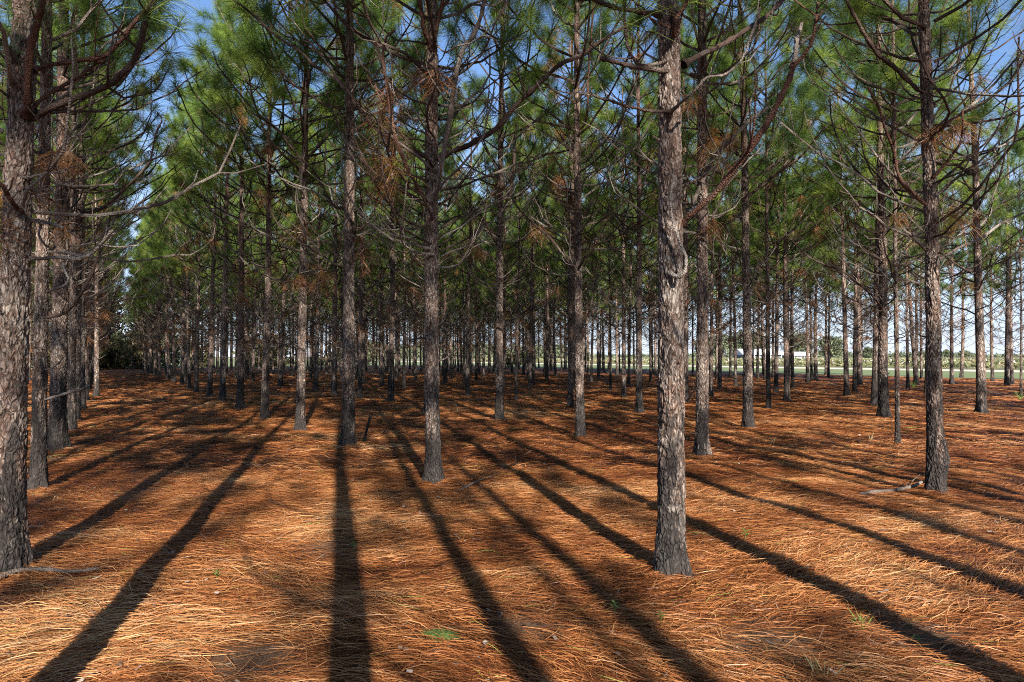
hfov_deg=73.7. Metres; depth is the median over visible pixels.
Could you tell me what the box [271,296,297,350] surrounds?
pine tree
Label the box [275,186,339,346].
pine tree
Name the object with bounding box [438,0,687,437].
pine tree
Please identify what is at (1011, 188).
pine tree
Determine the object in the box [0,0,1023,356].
sky
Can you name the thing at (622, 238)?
pine tree
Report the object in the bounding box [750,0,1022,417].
pine tree
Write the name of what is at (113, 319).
pine tree
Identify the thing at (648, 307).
pine tree
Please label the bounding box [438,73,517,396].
pine tree
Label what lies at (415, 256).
pine tree
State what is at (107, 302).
pine tree
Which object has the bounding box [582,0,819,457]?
pine tree
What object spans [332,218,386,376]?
pine tree
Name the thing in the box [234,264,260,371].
pine tree
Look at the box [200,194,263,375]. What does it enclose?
pine tree
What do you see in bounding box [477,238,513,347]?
pine tree
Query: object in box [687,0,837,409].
pine tree
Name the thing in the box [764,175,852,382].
pine tree
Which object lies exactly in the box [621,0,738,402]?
pine tree
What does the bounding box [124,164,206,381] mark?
pine tree
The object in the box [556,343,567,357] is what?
oak tree
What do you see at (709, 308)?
pine tree
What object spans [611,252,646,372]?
pine tree
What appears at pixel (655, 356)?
pine tree
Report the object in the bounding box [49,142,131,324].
pine tree
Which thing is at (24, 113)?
pine tree
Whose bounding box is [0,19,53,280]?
pine tree
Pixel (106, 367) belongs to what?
shrub
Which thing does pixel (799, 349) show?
oak tree
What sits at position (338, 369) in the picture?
pine tree
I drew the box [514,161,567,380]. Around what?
pine tree
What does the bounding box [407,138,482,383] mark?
pine tree
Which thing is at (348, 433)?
pine tree
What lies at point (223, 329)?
pine tree
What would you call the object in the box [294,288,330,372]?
pine tree
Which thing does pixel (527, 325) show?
pine tree
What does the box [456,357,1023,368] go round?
cotton plants
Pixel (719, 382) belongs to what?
pine tree
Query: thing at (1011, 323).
pine tree
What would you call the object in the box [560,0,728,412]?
pine tree
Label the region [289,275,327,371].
pine tree
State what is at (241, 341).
pine tree
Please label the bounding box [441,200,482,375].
pine tree
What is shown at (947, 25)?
pine tree
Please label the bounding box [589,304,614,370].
pine tree
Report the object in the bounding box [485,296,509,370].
pine tree
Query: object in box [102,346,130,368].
shrub
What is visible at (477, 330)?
pine tree
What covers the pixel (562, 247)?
pine tree
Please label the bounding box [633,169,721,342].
pine tree
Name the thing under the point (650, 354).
pine tree
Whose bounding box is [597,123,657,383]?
pine tree
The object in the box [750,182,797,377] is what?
pine tree
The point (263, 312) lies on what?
pine tree
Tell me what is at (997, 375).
grass verge
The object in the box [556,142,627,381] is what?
pine tree
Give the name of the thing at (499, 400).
pine tree
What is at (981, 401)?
pine tree
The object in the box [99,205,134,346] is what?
pine tree
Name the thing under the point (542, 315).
pine tree
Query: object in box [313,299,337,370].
pine tree
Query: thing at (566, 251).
pine tree
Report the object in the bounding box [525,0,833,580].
pine tree
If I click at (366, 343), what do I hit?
pine tree
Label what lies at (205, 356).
woodland
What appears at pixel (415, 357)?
pine tree
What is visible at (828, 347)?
pine tree
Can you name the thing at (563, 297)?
pine tree
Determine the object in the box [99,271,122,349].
pine tree
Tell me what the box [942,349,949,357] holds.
oak tree
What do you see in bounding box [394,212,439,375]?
pine tree
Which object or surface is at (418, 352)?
oak tree
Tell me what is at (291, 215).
pine tree
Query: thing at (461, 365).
pine tree
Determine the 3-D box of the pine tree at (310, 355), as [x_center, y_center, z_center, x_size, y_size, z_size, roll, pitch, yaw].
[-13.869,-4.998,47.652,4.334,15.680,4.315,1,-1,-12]
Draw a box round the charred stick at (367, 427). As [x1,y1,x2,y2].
[362,416,371,442]
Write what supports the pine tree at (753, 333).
on the ground
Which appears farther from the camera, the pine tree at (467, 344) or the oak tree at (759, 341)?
the oak tree at (759, 341)
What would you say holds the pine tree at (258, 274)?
on the ground
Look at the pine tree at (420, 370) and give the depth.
74.01 m
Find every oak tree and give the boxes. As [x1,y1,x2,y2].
[394,343,408,358]
[411,345,422,358]
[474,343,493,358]
[535,344,542,358]
[539,342,562,357]
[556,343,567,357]
[709,334,737,357]
[732,331,755,352]
[754,333,770,348]
[781,331,813,352]
[813,334,842,357]
[863,346,872,357]
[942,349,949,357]
[957,349,970,357]
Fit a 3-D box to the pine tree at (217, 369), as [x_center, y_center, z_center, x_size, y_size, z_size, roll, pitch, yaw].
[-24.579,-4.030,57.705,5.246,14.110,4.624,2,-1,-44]
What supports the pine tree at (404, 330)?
on the ground
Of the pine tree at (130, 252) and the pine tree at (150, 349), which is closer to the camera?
the pine tree at (130, 252)
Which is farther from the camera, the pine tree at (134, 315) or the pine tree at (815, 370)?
the pine tree at (134, 315)
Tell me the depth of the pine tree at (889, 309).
52.60 m
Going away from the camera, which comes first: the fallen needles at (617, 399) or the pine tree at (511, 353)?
the fallen needles at (617, 399)
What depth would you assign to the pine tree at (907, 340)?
34.29 m
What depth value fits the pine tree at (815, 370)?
45.47 m
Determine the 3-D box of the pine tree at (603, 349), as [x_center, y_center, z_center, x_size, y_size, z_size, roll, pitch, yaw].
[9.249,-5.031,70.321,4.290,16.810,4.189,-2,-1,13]
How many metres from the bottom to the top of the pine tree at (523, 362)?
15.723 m
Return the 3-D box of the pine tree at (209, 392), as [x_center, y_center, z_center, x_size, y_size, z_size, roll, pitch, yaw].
[-12.081,-4.510,27.469,5.025,13.787,5.003,2,-1,-39]
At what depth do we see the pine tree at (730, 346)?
51.35 m
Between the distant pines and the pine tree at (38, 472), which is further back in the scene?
the distant pines
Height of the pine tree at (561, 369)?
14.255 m
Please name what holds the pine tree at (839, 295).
on the ground
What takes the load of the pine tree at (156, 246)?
on the ground
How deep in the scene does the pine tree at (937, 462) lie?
7.76 m
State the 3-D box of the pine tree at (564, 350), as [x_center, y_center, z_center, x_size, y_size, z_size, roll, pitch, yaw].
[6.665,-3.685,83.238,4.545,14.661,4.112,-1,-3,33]
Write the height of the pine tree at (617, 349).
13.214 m
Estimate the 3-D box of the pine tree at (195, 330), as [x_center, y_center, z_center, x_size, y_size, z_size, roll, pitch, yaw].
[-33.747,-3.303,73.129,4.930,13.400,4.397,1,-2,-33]
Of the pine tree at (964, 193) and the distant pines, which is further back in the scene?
the distant pines
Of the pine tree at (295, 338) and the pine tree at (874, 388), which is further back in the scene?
the pine tree at (295, 338)
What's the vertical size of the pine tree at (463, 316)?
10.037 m
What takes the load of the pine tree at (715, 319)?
on the ground
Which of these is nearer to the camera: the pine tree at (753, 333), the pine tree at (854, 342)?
the pine tree at (854, 342)
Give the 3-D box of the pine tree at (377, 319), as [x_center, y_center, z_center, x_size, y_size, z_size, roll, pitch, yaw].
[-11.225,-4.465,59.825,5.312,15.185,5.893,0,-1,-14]
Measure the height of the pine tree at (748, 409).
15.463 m
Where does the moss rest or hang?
on the ground
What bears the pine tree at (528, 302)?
on the ground
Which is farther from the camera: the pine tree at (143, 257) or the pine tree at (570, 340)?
the pine tree at (143, 257)
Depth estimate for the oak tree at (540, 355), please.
444.55 m
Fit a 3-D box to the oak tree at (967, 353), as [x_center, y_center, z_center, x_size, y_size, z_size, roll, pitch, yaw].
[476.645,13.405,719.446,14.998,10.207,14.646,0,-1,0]
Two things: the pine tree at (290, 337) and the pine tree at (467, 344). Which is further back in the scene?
the pine tree at (290, 337)
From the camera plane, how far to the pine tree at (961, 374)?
51.29 m
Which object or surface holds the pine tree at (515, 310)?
on the ground
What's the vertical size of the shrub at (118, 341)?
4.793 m
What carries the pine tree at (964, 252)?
on the ground
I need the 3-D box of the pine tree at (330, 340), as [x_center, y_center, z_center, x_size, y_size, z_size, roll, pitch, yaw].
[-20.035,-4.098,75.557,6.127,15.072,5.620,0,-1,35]
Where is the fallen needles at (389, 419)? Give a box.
[26,403,1023,495]
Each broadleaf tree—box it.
[102,297,133,368]
[120,293,141,367]
[147,299,178,367]
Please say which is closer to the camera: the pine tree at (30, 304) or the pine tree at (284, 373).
the pine tree at (30, 304)
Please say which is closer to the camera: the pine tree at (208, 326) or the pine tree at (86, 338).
the pine tree at (86, 338)
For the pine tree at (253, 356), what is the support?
on the ground
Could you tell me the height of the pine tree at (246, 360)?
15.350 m
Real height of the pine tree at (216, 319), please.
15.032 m
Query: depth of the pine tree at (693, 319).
53.88 m
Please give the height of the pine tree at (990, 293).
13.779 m
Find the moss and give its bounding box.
[417,628,462,641]
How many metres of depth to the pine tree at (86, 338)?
24.55 m
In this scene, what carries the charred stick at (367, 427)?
on the ground
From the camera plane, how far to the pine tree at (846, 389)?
26.94 m
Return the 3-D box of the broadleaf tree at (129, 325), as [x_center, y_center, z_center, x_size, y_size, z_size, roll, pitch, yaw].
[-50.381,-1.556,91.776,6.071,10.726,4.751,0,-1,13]
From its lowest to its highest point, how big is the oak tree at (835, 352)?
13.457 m
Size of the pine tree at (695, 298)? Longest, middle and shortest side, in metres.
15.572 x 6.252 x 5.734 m
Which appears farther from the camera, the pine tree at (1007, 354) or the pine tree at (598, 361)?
the pine tree at (598, 361)
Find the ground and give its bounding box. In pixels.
[0,364,1023,681]
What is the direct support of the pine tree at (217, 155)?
on the ground
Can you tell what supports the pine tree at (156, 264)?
on the ground
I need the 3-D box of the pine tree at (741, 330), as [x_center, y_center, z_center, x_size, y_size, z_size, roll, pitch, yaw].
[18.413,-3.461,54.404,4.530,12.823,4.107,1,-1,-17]
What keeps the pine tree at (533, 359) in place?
on the ground
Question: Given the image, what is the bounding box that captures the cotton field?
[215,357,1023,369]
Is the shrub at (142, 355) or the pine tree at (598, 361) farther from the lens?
the shrub at (142, 355)
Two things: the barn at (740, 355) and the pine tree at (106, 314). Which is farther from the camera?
the barn at (740, 355)
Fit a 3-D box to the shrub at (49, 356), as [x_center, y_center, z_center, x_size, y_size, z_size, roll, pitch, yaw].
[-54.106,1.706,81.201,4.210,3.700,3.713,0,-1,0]
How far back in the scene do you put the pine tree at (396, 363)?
47.82 m
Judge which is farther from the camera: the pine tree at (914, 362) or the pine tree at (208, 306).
the pine tree at (208, 306)
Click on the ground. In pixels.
(266, 648)
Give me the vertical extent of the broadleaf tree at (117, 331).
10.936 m
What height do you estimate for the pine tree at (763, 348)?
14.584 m
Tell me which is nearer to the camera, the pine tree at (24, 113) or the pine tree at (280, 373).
the pine tree at (24, 113)
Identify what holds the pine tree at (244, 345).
on the ground
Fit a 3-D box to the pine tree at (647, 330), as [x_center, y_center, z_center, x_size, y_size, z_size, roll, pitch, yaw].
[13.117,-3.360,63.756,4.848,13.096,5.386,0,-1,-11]
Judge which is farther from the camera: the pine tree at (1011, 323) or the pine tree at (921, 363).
the pine tree at (921, 363)
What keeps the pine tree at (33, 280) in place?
on the ground
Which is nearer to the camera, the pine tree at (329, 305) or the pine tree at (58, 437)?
the pine tree at (58, 437)
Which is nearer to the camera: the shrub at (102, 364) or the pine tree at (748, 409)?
the pine tree at (748, 409)
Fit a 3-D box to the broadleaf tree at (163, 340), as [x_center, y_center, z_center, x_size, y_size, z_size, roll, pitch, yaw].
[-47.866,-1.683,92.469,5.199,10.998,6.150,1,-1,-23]
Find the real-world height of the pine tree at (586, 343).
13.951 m
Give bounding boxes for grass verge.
[215,358,1023,378]
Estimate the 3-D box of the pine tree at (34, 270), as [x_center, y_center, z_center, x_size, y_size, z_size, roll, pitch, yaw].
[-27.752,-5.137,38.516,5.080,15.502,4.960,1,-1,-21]
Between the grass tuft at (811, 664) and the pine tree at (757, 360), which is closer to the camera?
the grass tuft at (811, 664)
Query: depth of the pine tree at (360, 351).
25.50 m
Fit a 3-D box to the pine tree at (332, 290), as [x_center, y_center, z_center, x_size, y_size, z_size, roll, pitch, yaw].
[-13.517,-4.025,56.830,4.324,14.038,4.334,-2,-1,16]
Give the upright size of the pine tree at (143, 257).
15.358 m
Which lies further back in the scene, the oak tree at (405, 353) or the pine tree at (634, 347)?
the oak tree at (405, 353)
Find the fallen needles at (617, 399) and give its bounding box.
[27,373,1023,406]
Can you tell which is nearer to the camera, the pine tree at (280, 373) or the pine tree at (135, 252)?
the pine tree at (280, 373)
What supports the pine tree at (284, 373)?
on the ground
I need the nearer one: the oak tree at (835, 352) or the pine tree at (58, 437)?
the pine tree at (58, 437)
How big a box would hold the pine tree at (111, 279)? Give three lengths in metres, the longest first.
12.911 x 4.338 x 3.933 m
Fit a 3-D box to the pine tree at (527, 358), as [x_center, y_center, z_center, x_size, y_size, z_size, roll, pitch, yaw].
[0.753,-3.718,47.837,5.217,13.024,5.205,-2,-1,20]
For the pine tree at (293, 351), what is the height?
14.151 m
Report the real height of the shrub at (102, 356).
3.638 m
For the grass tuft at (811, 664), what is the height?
0.119 m
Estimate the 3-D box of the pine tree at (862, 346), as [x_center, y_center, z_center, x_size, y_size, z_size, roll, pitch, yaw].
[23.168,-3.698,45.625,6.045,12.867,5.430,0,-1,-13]
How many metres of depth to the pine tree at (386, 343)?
72.08 m
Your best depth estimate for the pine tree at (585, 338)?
66.63 m
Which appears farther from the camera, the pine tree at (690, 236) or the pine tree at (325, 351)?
the pine tree at (325, 351)
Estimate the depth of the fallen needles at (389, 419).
13.31 m
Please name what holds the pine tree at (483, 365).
on the ground
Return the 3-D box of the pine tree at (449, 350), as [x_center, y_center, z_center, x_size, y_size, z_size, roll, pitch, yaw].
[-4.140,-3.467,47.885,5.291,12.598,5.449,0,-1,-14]
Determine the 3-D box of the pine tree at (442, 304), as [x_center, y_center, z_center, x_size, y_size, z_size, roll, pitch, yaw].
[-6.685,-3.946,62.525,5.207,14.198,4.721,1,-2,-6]
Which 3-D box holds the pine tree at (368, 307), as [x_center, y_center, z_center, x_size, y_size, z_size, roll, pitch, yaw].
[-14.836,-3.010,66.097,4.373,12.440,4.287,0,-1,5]
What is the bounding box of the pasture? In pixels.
[31,358,456,368]
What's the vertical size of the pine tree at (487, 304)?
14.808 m
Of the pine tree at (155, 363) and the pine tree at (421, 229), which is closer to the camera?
the pine tree at (421, 229)
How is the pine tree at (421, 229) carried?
on the ground
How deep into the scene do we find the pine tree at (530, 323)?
31.48 m
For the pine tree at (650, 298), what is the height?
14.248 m
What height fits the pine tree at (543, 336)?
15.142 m
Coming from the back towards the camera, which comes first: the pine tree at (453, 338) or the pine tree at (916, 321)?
the pine tree at (453, 338)
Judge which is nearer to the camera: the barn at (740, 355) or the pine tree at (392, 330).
the pine tree at (392, 330)
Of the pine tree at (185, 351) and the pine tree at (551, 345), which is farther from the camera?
the pine tree at (551, 345)
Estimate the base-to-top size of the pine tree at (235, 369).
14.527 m
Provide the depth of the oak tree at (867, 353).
418.54 m
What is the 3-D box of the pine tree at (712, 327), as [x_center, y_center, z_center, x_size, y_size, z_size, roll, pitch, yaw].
[7.891,-5.064,27.614,5.538,14.869,4.885,-1,-2,41]
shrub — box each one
[48,342,67,364]
[99,340,117,368]
[99,346,106,363]
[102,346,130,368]
[103,344,117,368]
[106,335,138,368]
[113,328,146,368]
[133,335,157,368]
[506,352,513,367]
[508,347,537,365]
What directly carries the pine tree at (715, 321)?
on the ground
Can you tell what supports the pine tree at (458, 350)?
on the ground
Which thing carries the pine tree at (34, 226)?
on the ground
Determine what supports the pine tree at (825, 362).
on the ground
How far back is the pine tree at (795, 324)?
55.31 m
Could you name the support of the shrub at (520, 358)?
on the ground
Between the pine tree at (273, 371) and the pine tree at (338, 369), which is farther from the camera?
the pine tree at (338, 369)
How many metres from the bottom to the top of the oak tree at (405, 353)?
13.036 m
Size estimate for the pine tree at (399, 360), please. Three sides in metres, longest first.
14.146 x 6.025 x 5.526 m
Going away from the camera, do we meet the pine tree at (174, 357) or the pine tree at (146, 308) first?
the pine tree at (174, 357)
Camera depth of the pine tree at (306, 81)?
14.77 m
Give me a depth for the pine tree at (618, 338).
73.66 m
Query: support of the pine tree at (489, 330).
on the ground
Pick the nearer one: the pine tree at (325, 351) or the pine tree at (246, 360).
the pine tree at (246, 360)
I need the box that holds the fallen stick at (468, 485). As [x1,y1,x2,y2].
[455,473,498,492]
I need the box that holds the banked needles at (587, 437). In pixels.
[0,418,974,595]
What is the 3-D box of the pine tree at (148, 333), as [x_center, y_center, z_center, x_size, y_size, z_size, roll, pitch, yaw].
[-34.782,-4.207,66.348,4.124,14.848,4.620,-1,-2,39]
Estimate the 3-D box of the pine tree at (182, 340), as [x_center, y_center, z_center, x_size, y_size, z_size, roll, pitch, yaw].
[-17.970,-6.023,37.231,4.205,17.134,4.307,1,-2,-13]
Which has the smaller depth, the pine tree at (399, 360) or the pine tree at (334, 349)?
the pine tree at (334, 349)
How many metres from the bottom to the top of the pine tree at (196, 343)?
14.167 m
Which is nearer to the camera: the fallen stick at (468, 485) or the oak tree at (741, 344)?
the fallen stick at (468, 485)
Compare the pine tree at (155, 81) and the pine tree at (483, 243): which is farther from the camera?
the pine tree at (483, 243)
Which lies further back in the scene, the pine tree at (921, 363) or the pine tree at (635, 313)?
the pine tree at (635, 313)
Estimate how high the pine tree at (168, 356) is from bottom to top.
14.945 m
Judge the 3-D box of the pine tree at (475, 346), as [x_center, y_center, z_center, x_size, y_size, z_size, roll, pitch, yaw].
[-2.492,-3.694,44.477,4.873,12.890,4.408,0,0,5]
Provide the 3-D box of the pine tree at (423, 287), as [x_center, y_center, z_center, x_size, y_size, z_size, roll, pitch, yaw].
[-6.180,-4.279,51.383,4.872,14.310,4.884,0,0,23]
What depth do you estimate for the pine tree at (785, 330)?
24.12 m
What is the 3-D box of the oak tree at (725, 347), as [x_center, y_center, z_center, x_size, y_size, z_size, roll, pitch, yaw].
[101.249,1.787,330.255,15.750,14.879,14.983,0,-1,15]
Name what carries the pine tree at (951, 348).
on the ground
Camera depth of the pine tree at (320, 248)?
31.61 m
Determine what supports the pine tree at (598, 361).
on the ground
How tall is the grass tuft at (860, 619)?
0.113 m
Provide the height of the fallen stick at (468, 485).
0.052 m
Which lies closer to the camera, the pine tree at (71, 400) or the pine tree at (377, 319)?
the pine tree at (71, 400)
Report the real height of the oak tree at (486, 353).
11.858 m
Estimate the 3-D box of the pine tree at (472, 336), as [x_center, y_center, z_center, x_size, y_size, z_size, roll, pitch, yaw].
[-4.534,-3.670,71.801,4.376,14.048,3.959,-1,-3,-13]
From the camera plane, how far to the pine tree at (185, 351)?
39.57 m
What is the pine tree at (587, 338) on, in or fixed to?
on the ground
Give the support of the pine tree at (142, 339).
on the ground
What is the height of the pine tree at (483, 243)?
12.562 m
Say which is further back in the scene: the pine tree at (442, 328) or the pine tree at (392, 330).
the pine tree at (442, 328)
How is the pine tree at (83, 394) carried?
on the ground
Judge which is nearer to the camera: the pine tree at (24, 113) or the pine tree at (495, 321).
the pine tree at (24, 113)
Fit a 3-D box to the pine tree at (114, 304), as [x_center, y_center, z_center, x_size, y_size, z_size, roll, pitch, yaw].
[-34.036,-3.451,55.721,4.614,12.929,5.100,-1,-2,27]
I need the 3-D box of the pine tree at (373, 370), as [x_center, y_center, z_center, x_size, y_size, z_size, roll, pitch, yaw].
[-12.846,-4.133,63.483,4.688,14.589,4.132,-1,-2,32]
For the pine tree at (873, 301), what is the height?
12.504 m
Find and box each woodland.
[31,305,388,367]
[375,350,1023,356]
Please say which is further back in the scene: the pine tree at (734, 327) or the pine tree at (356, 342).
the pine tree at (356, 342)
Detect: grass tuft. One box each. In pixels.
[801,649,849,678]
[847,607,873,628]
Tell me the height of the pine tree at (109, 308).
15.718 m
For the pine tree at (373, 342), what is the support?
on the ground
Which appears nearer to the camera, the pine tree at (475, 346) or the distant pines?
the pine tree at (475, 346)
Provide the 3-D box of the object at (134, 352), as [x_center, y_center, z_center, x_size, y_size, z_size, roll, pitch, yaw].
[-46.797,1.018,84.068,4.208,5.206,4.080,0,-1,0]
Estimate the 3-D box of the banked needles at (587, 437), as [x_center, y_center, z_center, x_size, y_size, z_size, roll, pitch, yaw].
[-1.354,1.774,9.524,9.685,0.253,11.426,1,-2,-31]
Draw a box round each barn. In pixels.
[732,349,783,358]
[781,352,809,357]
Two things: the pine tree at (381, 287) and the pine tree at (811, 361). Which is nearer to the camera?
the pine tree at (381, 287)
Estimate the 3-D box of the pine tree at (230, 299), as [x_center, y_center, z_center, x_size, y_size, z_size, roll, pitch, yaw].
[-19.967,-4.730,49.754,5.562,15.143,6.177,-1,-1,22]
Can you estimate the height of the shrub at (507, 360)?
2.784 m
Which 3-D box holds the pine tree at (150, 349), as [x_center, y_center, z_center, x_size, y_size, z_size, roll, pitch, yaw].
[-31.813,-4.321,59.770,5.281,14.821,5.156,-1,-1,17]
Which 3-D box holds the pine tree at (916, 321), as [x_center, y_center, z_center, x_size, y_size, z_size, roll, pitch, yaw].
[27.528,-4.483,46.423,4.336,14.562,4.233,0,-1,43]
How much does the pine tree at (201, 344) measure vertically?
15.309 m
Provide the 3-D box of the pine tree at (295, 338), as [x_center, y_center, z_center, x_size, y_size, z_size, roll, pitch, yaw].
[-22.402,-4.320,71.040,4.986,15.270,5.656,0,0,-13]
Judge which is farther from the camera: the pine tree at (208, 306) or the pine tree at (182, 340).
the pine tree at (208, 306)
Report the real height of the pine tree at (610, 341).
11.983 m
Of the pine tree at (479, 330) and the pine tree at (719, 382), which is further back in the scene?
the pine tree at (479, 330)
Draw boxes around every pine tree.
[0,0,153,408]
[0,0,186,453]
[0,0,191,432]
[0,0,198,419]
[0,0,214,491]
[0,0,275,580]
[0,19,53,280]
[0,97,37,266]
[0,135,54,346]
[0,177,50,332]
[29,143,53,339]
[29,251,53,380]
[31,7,158,400]
[31,177,52,376]
[35,56,152,395]
[35,78,141,390]
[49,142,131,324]
[50,107,137,389]
[50,221,128,347]
[68,245,131,352]
[77,178,127,383]
[85,154,140,381]
[90,223,136,376]
[93,245,125,354]
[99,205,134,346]
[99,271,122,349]
[100,296,121,352]
[120,211,164,373]
[121,230,185,374]
[123,265,163,372]
[123,279,161,371]
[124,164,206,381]
[126,211,193,377]
[128,216,191,347]
[128,232,177,365]
[131,181,201,377]
[132,285,179,369]
[134,168,196,379]
[141,105,234,388]
[142,62,275,396]
[143,2,324,409]
[146,83,213,385]
[146,189,235,383]
[149,90,238,391]
[156,0,378,419]
[169,0,281,401]
[179,277,215,371]
[183,0,426,430]
[189,247,221,371]
[190,176,277,377]
[190,233,236,374]
[190,245,220,372]
[190,254,231,349]
[196,241,233,374]
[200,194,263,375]
[205,198,264,377]
[213,0,623,485]
[217,175,291,381]
[218,162,265,379]
[220,271,261,370]
[226,0,451,447]
[233,183,299,349]
[233,258,291,350]
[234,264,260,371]
[244,110,316,385]
[244,270,288,352]
[248,223,296,374]
[258,117,343,345]
[260,81,370,391]
[261,203,309,375]
[262,228,325,376]
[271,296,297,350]
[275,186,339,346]
[276,277,297,370]
[282,86,389,394]
[285,253,298,371]
[287,161,339,379]
[289,1,422,397]
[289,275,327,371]
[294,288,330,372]
[299,237,340,373]
[307,217,357,349]
[311,170,372,381]
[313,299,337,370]
[320,0,451,402]
[320,0,510,412]
[320,285,340,370]
[322,292,340,370]
[326,116,399,383]
[328,216,371,348]
[331,153,421,385]
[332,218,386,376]
[337,287,376,352]
[354,256,387,373]
[355,302,384,370]
[358,180,406,377]
[365,230,408,349]
[365,231,422,374]
[367,205,421,379]
[369,141,457,388]
[375,271,401,371]
[383,128,438,381]
[394,93,483,349]
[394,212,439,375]
[400,218,423,342]
[402,211,454,343]
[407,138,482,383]
[408,273,424,371]
[418,205,485,379]
[418,229,454,340]
[423,0,590,420]
[423,274,462,374]
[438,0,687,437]
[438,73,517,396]
[438,206,492,386]
[438,284,465,372]
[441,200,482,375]
[446,221,480,373]
[447,190,507,379]
[448,284,473,370]
[453,287,481,371]
[454,213,514,376]
[455,221,494,373]
[462,116,544,388]
[470,307,493,359]
[472,257,506,372]
[473,187,535,350]
[474,61,559,399]
[474,193,529,346]
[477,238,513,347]
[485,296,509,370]
[486,237,527,350]
[491,201,559,378]
[493,82,569,390]
[493,292,526,371]
[503,225,529,353]
[507,107,564,383]
[507,240,537,373]
[511,280,549,372]
[514,0,647,406]
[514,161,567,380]
[521,107,621,391]
[523,197,566,376]
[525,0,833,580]
[527,261,566,348]
[534,246,559,348]
[535,233,566,375]
[538,128,615,386]
[540,279,566,371]
[541,299,558,370]
[544,47,691,396]
[545,198,590,345]
[552,264,589,344]
[555,310,567,369]
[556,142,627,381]
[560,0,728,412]
[562,181,628,379]
[562,285,602,372]
[564,241,607,374]
[581,145,644,390]
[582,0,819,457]
[583,229,618,372]
[584,289,602,371]
[588,255,634,373]
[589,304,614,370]
[595,225,635,375]
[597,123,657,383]
[603,288,627,371]
[607,194,657,374]
[610,185,657,381]
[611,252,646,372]
[613,59,715,355]
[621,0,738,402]
[626,106,696,354]
[626,249,648,356]
[631,255,657,373]
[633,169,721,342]
[634,236,693,346]
[641,33,771,397]
[642,204,657,376]
[650,0,868,428]
[682,87,768,388]
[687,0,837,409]
[688,219,722,375]
[688,234,732,356]
[689,203,759,378]
[689,243,727,358]
[690,258,737,373]
[696,131,763,385]
[708,196,757,376]
[709,95,848,392]
[719,60,866,400]
[722,243,764,375]
[725,172,802,379]
[734,193,797,378]
[737,245,781,374]
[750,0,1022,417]
[750,131,839,388]
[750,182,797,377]
[752,281,775,373]
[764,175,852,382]
[766,0,1023,494]
[769,216,812,375]
[770,257,803,351]
[773,28,907,395]
[779,177,841,380]
[793,216,849,380]
[794,0,1007,443]
[800,215,864,377]
[803,0,962,405]
[804,253,853,374]
[807,203,904,379]
[809,112,906,391]
[817,106,910,384]
[818,170,899,354]
[846,238,918,352]
[848,255,911,348]
[850,0,1023,413]
[867,94,949,388]
[868,75,1003,394]
[871,177,942,384]
[889,173,945,379]
[897,155,973,343]
[898,222,957,378]
[912,155,1015,384]
[940,195,997,377]
[954,176,1016,380]
[958,176,1023,384]
[964,119,1023,396]
[971,103,1023,385]
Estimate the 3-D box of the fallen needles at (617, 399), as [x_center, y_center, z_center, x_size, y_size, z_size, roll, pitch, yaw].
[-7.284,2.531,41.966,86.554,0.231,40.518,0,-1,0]
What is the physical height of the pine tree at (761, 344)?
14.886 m
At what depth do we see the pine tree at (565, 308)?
62.43 m
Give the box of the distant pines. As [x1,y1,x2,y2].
[31,257,607,370]
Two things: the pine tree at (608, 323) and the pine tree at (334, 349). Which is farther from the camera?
the pine tree at (608, 323)
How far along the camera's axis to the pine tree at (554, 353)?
55.42 m
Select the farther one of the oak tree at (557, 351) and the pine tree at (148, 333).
the oak tree at (557, 351)
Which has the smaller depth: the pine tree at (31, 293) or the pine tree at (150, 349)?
the pine tree at (31, 293)
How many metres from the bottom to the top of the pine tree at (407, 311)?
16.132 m
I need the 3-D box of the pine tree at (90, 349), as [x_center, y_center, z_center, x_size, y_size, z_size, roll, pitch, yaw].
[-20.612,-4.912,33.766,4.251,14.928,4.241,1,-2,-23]
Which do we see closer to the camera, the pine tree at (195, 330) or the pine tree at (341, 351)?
the pine tree at (341, 351)
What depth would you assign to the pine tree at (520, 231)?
24.24 m
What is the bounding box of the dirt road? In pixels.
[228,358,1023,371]
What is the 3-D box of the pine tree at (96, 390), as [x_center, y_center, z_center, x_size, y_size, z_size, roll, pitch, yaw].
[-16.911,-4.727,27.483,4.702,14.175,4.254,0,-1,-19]
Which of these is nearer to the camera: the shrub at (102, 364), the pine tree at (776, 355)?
the pine tree at (776, 355)
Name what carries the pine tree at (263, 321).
on the ground
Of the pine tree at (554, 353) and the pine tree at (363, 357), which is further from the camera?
the pine tree at (554, 353)
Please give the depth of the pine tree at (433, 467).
8.55 m
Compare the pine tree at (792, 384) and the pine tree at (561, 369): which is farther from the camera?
the pine tree at (561, 369)
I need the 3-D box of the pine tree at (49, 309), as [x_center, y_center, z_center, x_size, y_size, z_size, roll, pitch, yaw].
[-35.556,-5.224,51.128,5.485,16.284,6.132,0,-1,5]
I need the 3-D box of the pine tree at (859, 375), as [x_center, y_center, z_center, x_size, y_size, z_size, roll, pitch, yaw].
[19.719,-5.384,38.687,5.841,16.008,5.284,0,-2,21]
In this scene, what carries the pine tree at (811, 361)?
on the ground
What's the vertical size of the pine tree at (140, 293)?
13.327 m
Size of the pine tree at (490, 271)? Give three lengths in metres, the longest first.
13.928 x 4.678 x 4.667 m
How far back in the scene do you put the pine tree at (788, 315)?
59.27 m

